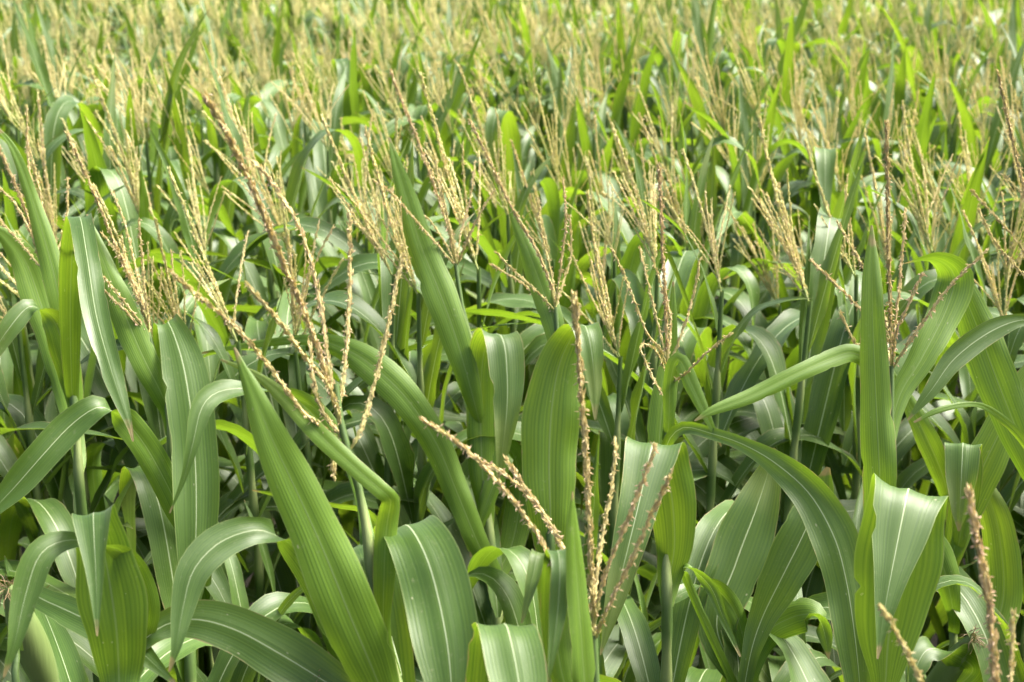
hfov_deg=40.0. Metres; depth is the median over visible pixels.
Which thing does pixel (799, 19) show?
corn plant
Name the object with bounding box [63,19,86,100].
corn plant
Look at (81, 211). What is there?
corn plant
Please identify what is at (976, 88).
corn plant
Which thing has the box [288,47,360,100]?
corn plant
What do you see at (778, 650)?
corn plant
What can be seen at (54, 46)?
corn plant
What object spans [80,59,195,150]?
corn plant
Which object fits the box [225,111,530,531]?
corn plant
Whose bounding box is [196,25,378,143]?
corn plant
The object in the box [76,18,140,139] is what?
corn plant
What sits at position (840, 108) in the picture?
corn plant
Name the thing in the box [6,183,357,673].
corn plant
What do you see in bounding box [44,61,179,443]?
corn plant
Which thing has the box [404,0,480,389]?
corn plant
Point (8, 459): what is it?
corn plant
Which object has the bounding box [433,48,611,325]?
corn plant
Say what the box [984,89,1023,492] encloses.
corn plant
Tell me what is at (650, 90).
corn plant
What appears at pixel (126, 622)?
corn plant
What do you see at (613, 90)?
corn plant
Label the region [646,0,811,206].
corn plant
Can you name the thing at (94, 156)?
corn plant
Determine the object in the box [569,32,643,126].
corn plant
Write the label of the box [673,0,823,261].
corn plant
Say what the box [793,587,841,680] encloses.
corn plant
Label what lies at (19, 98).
corn plant
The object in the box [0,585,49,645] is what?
corn plant
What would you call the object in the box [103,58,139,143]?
corn plant
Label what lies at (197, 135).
corn plant
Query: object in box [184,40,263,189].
corn plant
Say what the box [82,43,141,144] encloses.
corn plant
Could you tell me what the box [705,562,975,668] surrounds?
corn plant
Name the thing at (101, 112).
corn plant
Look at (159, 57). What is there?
corn plant
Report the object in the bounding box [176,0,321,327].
corn plant
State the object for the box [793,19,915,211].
corn plant
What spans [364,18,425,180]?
corn plant
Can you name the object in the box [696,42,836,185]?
corn plant
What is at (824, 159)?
corn plant
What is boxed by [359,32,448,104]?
corn plant
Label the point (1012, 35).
corn plant
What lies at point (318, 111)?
corn plant
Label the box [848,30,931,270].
corn plant
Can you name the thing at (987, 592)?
corn plant
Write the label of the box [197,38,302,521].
corn plant
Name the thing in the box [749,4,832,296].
corn plant
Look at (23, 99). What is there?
corn plant
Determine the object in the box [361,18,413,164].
corn plant
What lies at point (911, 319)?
corn plant
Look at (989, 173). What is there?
corn plant
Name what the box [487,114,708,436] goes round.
corn plant
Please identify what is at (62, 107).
corn plant
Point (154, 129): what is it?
corn plant
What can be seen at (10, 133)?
corn plant
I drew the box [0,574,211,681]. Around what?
corn plant
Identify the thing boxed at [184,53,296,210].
corn plant
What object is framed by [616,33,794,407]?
corn plant
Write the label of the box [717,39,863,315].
corn plant
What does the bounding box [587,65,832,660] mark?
corn plant
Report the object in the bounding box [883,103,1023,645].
corn plant
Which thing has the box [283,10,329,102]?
corn plant
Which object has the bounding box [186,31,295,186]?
corn plant
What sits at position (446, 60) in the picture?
corn plant
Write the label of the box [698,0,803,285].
corn plant
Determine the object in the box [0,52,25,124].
corn plant
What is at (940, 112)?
corn plant
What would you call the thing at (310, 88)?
corn plant
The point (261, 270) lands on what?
corn plant
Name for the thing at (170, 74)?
corn plant
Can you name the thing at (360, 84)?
corn plant
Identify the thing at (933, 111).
corn plant
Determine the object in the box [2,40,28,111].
corn plant
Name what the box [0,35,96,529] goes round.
corn plant
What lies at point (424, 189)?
corn plant
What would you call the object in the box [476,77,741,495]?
corn plant
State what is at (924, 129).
corn plant
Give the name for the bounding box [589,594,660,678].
corn plant
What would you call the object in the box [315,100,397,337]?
corn plant
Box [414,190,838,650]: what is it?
corn plant
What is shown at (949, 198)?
corn plant
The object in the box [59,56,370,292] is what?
corn plant
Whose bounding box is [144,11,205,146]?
corn plant
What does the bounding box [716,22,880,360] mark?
corn plant
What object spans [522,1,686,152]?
corn plant
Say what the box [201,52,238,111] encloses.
corn plant
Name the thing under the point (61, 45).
corn plant
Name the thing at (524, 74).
corn plant
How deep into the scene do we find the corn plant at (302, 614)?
2.89 m
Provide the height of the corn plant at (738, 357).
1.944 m
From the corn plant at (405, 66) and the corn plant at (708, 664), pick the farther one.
the corn plant at (405, 66)
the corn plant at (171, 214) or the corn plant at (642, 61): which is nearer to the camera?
the corn plant at (171, 214)
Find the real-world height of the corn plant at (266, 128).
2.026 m
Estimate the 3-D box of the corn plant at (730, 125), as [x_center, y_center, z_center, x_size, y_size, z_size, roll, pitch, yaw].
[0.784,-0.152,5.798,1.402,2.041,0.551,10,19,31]
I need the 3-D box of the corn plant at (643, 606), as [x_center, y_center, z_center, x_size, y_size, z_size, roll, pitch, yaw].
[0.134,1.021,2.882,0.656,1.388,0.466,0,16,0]
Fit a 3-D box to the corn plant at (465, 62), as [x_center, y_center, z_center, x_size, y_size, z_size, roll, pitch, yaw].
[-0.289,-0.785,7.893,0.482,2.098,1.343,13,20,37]
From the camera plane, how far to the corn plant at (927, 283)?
3.03 m
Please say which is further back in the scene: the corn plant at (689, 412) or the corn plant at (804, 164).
the corn plant at (804, 164)
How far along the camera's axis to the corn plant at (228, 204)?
4.18 m
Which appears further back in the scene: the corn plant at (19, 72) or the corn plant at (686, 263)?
the corn plant at (19, 72)
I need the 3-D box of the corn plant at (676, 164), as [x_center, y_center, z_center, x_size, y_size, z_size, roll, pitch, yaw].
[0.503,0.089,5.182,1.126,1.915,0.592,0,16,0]
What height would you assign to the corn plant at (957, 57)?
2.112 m
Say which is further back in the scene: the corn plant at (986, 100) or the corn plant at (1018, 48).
the corn plant at (1018, 48)
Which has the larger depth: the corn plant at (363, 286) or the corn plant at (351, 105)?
the corn plant at (351, 105)
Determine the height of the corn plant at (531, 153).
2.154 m
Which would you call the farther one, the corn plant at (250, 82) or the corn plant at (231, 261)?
the corn plant at (250, 82)
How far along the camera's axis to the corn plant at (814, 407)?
2.96 m
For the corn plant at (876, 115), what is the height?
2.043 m
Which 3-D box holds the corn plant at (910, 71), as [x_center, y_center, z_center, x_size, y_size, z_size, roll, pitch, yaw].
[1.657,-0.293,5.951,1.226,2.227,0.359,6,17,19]
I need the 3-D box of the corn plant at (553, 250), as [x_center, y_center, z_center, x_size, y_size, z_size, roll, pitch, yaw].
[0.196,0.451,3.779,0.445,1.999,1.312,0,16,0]
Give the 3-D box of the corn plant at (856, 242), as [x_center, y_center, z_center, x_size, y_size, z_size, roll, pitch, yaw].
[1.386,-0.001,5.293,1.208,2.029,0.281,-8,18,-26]
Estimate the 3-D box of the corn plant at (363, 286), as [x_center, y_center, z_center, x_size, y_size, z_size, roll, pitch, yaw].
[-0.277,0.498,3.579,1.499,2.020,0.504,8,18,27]
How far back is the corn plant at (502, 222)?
4.14 m
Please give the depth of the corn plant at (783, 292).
3.62 m
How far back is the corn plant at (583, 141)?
4.97 m
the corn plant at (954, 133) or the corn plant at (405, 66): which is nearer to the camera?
the corn plant at (954, 133)
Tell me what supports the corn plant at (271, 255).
on the ground
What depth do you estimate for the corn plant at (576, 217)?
4.20 m
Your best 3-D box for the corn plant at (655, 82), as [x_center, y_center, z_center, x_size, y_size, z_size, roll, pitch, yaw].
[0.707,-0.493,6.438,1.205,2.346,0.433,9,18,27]
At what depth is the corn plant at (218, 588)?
2.86 m
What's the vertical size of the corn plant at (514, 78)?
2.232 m
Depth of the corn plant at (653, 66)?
7.11 m
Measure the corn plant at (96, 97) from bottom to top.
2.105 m
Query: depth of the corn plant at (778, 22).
7.18 m
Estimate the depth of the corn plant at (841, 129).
5.67 m
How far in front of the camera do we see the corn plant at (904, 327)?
3.65 m
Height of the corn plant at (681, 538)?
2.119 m
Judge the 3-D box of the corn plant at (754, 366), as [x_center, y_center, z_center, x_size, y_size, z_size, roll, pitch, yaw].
[0.370,0.589,3.191,1.295,2.061,0.507,-3,16,-11]
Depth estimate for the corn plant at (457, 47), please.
7.67 m
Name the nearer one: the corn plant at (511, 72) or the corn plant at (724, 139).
the corn plant at (724, 139)
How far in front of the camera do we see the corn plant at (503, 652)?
1.49 m
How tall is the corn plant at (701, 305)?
2.151 m
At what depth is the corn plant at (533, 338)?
3.08 m
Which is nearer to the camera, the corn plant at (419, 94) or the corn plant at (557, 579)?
the corn plant at (557, 579)
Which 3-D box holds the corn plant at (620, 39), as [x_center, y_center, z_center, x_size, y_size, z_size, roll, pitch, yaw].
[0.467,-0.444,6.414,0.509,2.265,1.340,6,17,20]
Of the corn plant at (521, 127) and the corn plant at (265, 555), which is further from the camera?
the corn plant at (521, 127)
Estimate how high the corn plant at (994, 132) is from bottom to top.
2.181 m
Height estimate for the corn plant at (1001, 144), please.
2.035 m
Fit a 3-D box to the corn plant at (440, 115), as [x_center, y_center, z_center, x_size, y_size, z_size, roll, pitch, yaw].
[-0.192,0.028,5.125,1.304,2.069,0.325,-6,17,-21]
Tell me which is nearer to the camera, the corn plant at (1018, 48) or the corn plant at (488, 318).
the corn plant at (488, 318)
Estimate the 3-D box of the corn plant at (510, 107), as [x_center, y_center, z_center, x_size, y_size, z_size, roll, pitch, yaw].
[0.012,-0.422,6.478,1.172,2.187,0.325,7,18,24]
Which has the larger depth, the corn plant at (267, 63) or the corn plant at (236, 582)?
the corn plant at (267, 63)
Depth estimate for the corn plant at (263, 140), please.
5.45 m
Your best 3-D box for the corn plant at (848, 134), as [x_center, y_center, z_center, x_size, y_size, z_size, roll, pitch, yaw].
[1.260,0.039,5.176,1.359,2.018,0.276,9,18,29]
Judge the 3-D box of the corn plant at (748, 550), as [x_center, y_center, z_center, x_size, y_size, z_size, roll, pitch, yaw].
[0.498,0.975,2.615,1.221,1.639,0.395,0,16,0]
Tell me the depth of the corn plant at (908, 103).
6.45 m
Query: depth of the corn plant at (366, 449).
2.94 m
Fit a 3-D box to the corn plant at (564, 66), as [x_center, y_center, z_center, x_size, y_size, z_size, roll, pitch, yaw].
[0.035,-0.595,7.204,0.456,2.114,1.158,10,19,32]
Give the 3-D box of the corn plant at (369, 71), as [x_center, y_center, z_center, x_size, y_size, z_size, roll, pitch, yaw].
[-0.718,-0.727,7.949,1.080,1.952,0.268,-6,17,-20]
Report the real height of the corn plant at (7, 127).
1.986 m
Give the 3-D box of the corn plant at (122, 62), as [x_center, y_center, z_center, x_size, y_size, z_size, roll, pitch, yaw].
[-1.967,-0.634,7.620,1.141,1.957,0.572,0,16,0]
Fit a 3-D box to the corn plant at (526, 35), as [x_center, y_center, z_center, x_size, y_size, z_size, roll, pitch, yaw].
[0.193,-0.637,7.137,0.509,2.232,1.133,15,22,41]
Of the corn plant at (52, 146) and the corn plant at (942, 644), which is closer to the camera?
the corn plant at (942, 644)
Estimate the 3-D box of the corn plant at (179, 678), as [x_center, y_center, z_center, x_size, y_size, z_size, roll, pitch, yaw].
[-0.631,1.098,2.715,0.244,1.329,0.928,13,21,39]
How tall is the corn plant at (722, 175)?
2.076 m
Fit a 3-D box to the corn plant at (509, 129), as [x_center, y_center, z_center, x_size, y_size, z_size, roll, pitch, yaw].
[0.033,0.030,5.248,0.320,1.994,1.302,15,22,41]
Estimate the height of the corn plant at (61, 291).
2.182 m
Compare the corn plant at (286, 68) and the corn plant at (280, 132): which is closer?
the corn plant at (280, 132)
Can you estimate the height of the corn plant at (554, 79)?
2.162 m
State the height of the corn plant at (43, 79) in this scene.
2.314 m
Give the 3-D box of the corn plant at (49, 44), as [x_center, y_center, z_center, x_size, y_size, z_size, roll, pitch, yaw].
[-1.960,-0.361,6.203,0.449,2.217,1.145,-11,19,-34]
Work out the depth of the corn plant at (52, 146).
4.01 m
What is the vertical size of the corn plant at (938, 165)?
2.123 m
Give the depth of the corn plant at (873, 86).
6.48 m
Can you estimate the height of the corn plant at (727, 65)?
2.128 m
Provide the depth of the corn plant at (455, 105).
5.50 m
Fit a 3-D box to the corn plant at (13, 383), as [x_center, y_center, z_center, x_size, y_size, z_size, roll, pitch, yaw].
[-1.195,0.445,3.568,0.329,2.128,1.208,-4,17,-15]
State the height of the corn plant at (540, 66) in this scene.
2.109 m
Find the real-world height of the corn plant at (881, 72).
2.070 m
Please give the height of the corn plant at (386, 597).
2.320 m
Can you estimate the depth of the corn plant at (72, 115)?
4.68 m
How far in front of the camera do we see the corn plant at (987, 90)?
6.55 m
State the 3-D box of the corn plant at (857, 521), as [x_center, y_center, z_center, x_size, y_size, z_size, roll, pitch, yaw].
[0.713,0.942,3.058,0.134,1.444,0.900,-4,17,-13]
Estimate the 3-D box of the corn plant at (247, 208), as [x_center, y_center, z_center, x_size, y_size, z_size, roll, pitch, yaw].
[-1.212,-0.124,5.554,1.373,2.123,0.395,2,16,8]
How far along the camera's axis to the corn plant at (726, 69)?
6.41 m
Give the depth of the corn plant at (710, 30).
6.29 m
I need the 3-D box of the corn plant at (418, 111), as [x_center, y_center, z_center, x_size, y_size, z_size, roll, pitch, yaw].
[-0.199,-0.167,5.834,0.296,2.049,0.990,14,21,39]
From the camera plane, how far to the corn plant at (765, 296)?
4.25 m
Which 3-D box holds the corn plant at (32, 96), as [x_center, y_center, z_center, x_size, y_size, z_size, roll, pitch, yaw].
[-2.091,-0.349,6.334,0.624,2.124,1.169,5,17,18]
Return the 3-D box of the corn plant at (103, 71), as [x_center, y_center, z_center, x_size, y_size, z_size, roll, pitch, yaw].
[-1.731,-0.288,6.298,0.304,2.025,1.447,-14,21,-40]
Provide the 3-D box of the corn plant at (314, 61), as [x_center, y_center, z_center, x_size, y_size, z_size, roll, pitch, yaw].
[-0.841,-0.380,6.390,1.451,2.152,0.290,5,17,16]
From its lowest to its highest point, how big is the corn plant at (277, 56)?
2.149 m
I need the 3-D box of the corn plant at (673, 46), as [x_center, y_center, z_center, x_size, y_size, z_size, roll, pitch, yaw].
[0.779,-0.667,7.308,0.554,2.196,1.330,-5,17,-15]
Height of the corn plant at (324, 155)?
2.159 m
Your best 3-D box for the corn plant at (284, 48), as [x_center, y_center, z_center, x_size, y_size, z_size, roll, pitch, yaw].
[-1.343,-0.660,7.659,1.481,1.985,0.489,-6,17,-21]
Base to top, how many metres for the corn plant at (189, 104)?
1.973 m
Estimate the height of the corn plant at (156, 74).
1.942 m
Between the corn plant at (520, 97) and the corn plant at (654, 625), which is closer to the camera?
the corn plant at (654, 625)
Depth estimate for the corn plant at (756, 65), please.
6.29 m
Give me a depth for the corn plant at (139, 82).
5.39 m
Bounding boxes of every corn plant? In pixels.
[0,0,177,293]
[0,21,46,145]
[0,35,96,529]
[0,36,84,216]
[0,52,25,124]
[0,53,14,136]
[0,61,169,339]
[0,70,28,133]
[0,70,120,537]
[0,98,310,526]
[0,105,257,681]
[0,124,9,210]
[0,130,322,681]
[0,165,539,648]
[0,169,64,623]
[0,212,261,603]
[0,291,224,681]
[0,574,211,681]
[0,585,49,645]
[1,47,28,114]
[2,0,101,441]
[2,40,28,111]
[3,0,179,442]
[3,504,351,681]
[4,73,355,604]
[4,556,34,610]
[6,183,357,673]
[12,70,80,232]
[14,59,44,123]
[15,126,379,649]
[15,501,57,574]
[17,65,304,560]
[20,41,56,63]
[22,25,63,120]
[23,10,267,517]
[28,126,537,588]
[41,33,120,432]
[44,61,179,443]
[45,53,258,535]
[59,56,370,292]
[62,31,354,584]
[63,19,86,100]
[63,50,164,198]
[66,34,284,267]
[67,71,109,429]
[73,36,163,223]
[73,486,157,681]
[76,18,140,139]
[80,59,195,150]
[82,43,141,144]
[85,93,251,661]
[86,46,135,130]
[86,48,318,485]
[86,216,465,681]
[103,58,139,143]
[105,37,193,154]
[115,53,164,215]
[122,116,529,531]
[130,17,209,188]
[139,27,203,237]
[140,41,200,177]
[140,56,204,265]
[143,50,170,200]
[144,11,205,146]
[150,52,311,201]
[155,61,250,441]
[157,45,267,227]
[160,67,483,336]
[164,46,339,266]
[166,508,315,681]
[167,41,425,511]
[168,89,620,681]
[173,655,198,681]
[174,79,410,517]
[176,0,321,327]
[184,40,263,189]
[184,46,212,188]
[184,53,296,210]
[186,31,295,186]
[187,36,288,187]
[188,34,319,133]
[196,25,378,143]
[196,522,302,681]
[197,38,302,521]
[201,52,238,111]
[202,68,605,661]
[203,124,630,668]
[219,137,654,547]
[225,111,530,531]
[226,90,504,515]
[228,117,457,456]
[228,175,353,681]
[238,8,311,156]
[244,55,366,476]
[244,500,290,617]
[249,59,434,356]
[256,51,290,88]
[262,35,326,245]
[265,113,527,680]
[275,64,628,617]
[275,71,660,670]
[279,52,505,508]
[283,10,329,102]
[288,24,330,143]
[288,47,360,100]
[289,0,481,134]
[290,518,454,629]
[293,62,497,364]
[294,14,469,198]
[298,32,402,122]
[312,34,383,115]
[313,87,507,500]
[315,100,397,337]
[316,23,410,375]
[316,622,341,663]
[325,27,480,255]
[345,30,390,162]
[347,38,418,110]
[352,48,535,384]
[356,43,417,117]
[358,39,502,292]
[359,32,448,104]
[360,34,552,333]
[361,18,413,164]
[363,41,547,216]
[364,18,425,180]
[379,49,481,377]
[400,23,503,334]
[401,17,479,247]
[404,0,478,205]
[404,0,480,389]
[410,148,979,679]
[413,89,528,333]
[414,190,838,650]
[419,289,673,681]
[421,19,551,156]
[426,8,546,137]
[427,141,530,512]
[433,10,484,246]
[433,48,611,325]
[437,9,551,252]
[437,44,661,241]
[447,0,644,324]
[459,80,576,294]
[462,6,605,187]
[465,622,546,681]
[467,118,661,681]
[471,32,545,134]
[472,10,555,244]
[472,12,584,236]
[475,0,567,203]
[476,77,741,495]
[480,28,683,249]
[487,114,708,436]
[487,155,780,610]
[489,8,653,114]
[489,13,588,151]
[494,74,846,658]
[495,157,748,616]
[502,139,585,585]
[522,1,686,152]
[526,476,705,681]
[528,122,845,681]
[530,52,805,294]
[533,42,627,289]
[535,55,804,403]
[538,0,657,242]
[541,138,765,668]
[544,26,641,240]
[545,32,667,241]
[545,120,636,639]
[548,28,697,246]
[552,0,599,109]
[561,50,624,288]
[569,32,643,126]
[575,43,676,241]
[577,103,728,258]
[578,115,865,680]
[581,76,866,467]
[584,430,660,681]
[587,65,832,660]
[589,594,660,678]
[591,0,793,173]
[600,9,689,144]
[600,162,870,681]
[608,0,726,286]
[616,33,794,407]
[619,59,756,405]
[631,18,719,224]
[632,9,807,267]
[634,573,661,655]
[636,139,981,681]
[644,106,928,672]
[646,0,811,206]
[648,0,808,251]
[648,146,739,525]
[651,0,700,182]
[656,175,1023,676]
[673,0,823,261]
[674,448,843,681]
[679,78,788,498]
[682,196,968,654]
[691,126,921,666]
[694,119,988,681]
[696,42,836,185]
[696,520,821,681]
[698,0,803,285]
[703,42,811,320]
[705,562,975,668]
[712,100,884,446]
[715,37,916,297]
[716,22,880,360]
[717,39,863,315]
[718,28,885,229]
[719,5,750,141]
[720,22,776,217]
[724,10,797,103]
[724,100,1023,669]
[730,69,1006,310]
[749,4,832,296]
[756,69,986,393]
[761,0,807,162]
[763,49,913,310]
[773,646,831,681]
[775,52,848,232]
[775,102,852,452]
[780,56,1023,389]
[790,179,1023,681]
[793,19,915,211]
[793,42,937,271]
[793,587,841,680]
[796,4,1006,421]
[806,34,935,233]
[808,365,1023,681]
[811,20,949,135]
[814,47,900,279]
[816,35,887,132]
[825,480,926,678]
[834,129,1023,570]
[836,55,1011,223]
[847,210,1023,672]
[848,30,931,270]
[863,33,963,201]
[863,33,1022,286]
[864,25,1023,261]
[867,67,960,565]
[877,482,1018,681]
[879,68,920,203]
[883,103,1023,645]
[886,109,989,641]
[889,109,1016,532]
[895,35,930,150]
[899,40,1011,160]
[903,36,1003,251]
[907,68,1023,681]
[909,49,1022,229]
[913,112,1023,640]
[921,27,975,180]
[927,0,1016,218]
[936,637,963,648]
[942,41,1023,396]
[952,10,1015,204]
[955,8,998,214]
[958,52,1020,391]
[958,56,1023,183]
[974,560,1023,662]
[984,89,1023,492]
[994,16,1023,177]
[1007,6,1023,72]
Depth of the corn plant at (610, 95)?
5.67 m
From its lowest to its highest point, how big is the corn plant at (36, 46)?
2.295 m
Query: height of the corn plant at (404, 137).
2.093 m
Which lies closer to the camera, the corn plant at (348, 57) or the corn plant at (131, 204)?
the corn plant at (131, 204)
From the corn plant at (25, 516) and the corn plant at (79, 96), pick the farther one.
the corn plant at (79, 96)
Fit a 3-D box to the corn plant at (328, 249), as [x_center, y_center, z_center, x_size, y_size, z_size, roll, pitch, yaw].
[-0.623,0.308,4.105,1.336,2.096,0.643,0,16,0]
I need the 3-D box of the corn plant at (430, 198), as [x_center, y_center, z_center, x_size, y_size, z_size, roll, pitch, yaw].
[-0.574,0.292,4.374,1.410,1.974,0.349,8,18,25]
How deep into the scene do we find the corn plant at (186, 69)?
6.03 m
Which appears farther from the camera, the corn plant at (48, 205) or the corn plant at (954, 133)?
the corn plant at (954, 133)
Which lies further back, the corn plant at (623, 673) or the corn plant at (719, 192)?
the corn plant at (719, 192)
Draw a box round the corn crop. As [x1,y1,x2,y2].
[0,0,1023,681]
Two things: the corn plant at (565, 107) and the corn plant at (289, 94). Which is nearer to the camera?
the corn plant at (565, 107)
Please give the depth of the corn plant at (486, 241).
3.52 m
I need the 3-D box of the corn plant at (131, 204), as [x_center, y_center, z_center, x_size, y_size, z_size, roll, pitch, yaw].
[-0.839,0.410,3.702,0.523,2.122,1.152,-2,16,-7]
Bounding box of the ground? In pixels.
[1,112,965,671]
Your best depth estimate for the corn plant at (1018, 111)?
6.62 m
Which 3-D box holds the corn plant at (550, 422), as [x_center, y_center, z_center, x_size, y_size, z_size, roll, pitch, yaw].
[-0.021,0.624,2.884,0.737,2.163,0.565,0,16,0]
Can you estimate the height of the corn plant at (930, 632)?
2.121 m
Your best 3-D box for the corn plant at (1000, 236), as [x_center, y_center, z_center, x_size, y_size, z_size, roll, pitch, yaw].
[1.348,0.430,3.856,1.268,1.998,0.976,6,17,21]
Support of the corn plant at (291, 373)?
on the ground
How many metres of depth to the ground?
5.74 m
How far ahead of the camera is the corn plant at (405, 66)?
6.91 m
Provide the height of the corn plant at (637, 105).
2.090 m
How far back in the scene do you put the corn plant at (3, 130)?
7.16 m
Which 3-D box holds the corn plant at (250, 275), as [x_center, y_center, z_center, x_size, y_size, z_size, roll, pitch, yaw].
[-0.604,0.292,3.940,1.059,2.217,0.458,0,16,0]
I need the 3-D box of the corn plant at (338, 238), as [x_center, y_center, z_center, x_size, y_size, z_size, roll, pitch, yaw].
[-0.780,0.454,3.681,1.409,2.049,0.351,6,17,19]
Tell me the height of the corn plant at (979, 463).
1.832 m
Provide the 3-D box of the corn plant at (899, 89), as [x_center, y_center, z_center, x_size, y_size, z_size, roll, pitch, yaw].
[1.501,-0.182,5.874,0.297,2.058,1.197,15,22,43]
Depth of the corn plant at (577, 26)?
7.61 m
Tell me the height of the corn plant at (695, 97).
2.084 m
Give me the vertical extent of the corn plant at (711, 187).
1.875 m
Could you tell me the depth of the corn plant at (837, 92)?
7.31 m
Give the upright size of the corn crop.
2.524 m
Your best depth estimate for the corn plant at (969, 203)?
3.58 m
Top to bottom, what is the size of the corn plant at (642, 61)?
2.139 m
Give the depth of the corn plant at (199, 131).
6.87 m
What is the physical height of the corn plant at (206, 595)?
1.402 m
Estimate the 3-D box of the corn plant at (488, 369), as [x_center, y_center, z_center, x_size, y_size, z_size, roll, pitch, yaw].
[-0.249,0.495,3.223,0.894,2.224,0.689,5,17,16]
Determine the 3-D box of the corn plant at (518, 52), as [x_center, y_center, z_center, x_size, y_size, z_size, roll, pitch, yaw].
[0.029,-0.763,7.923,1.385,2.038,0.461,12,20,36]
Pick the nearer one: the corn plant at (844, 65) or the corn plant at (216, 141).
the corn plant at (216, 141)
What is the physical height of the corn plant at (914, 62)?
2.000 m
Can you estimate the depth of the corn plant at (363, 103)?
7.00 m
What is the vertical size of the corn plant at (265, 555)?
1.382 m
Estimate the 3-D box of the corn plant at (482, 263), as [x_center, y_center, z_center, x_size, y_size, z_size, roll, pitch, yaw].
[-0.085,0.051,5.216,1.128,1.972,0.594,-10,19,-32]
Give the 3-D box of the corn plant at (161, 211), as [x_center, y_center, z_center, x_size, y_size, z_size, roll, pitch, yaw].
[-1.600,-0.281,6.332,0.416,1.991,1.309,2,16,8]
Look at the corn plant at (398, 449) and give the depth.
2.89 m
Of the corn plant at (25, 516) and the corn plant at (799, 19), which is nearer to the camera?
the corn plant at (25, 516)
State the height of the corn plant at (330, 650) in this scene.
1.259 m
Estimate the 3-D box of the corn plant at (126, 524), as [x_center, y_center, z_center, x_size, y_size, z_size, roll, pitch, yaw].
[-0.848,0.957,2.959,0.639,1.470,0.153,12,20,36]
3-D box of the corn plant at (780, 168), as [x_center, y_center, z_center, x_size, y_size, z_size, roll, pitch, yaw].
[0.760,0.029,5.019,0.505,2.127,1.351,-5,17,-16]
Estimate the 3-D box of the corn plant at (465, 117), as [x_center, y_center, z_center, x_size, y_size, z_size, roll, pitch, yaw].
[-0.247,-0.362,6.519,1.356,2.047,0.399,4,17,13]
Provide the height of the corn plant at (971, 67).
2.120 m
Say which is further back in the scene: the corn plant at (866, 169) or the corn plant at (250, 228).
the corn plant at (866, 169)
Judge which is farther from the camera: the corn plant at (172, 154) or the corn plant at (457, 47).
the corn plant at (457, 47)
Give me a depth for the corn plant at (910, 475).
3.08 m
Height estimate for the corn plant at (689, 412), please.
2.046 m
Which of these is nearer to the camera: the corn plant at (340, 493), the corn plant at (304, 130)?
the corn plant at (340, 493)
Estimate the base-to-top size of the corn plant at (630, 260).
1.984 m
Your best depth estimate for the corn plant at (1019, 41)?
7.31 m
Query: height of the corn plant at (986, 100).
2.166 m
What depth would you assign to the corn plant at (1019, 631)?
2.84 m
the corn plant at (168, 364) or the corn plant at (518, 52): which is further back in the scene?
the corn plant at (518, 52)
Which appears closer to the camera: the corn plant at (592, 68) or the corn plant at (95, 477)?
the corn plant at (95, 477)
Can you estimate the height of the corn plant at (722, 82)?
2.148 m
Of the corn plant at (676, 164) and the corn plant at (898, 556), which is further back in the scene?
the corn plant at (676, 164)
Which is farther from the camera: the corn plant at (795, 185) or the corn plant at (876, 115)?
the corn plant at (876, 115)
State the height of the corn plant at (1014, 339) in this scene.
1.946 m
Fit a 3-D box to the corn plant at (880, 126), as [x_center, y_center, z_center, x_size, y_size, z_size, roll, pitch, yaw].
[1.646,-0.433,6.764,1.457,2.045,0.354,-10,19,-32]
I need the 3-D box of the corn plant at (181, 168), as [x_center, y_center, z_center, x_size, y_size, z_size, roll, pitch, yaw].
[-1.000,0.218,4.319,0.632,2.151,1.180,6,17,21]
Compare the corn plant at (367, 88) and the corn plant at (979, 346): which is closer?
the corn plant at (979, 346)
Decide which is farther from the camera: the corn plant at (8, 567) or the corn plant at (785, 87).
the corn plant at (785, 87)
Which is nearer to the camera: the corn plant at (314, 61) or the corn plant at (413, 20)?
the corn plant at (314, 61)
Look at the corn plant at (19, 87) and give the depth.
6.75 m
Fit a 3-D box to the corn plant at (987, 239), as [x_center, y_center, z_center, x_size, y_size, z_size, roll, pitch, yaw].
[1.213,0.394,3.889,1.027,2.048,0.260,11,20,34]
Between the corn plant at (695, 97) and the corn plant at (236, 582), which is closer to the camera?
the corn plant at (236, 582)
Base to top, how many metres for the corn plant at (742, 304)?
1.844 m
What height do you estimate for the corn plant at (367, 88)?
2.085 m
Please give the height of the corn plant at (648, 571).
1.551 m
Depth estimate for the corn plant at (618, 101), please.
5.53 m
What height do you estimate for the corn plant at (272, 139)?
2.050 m
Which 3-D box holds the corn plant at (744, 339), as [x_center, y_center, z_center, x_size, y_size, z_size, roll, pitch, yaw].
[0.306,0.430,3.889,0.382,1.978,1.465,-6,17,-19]
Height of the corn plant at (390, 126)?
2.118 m
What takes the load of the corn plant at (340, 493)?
on the ground

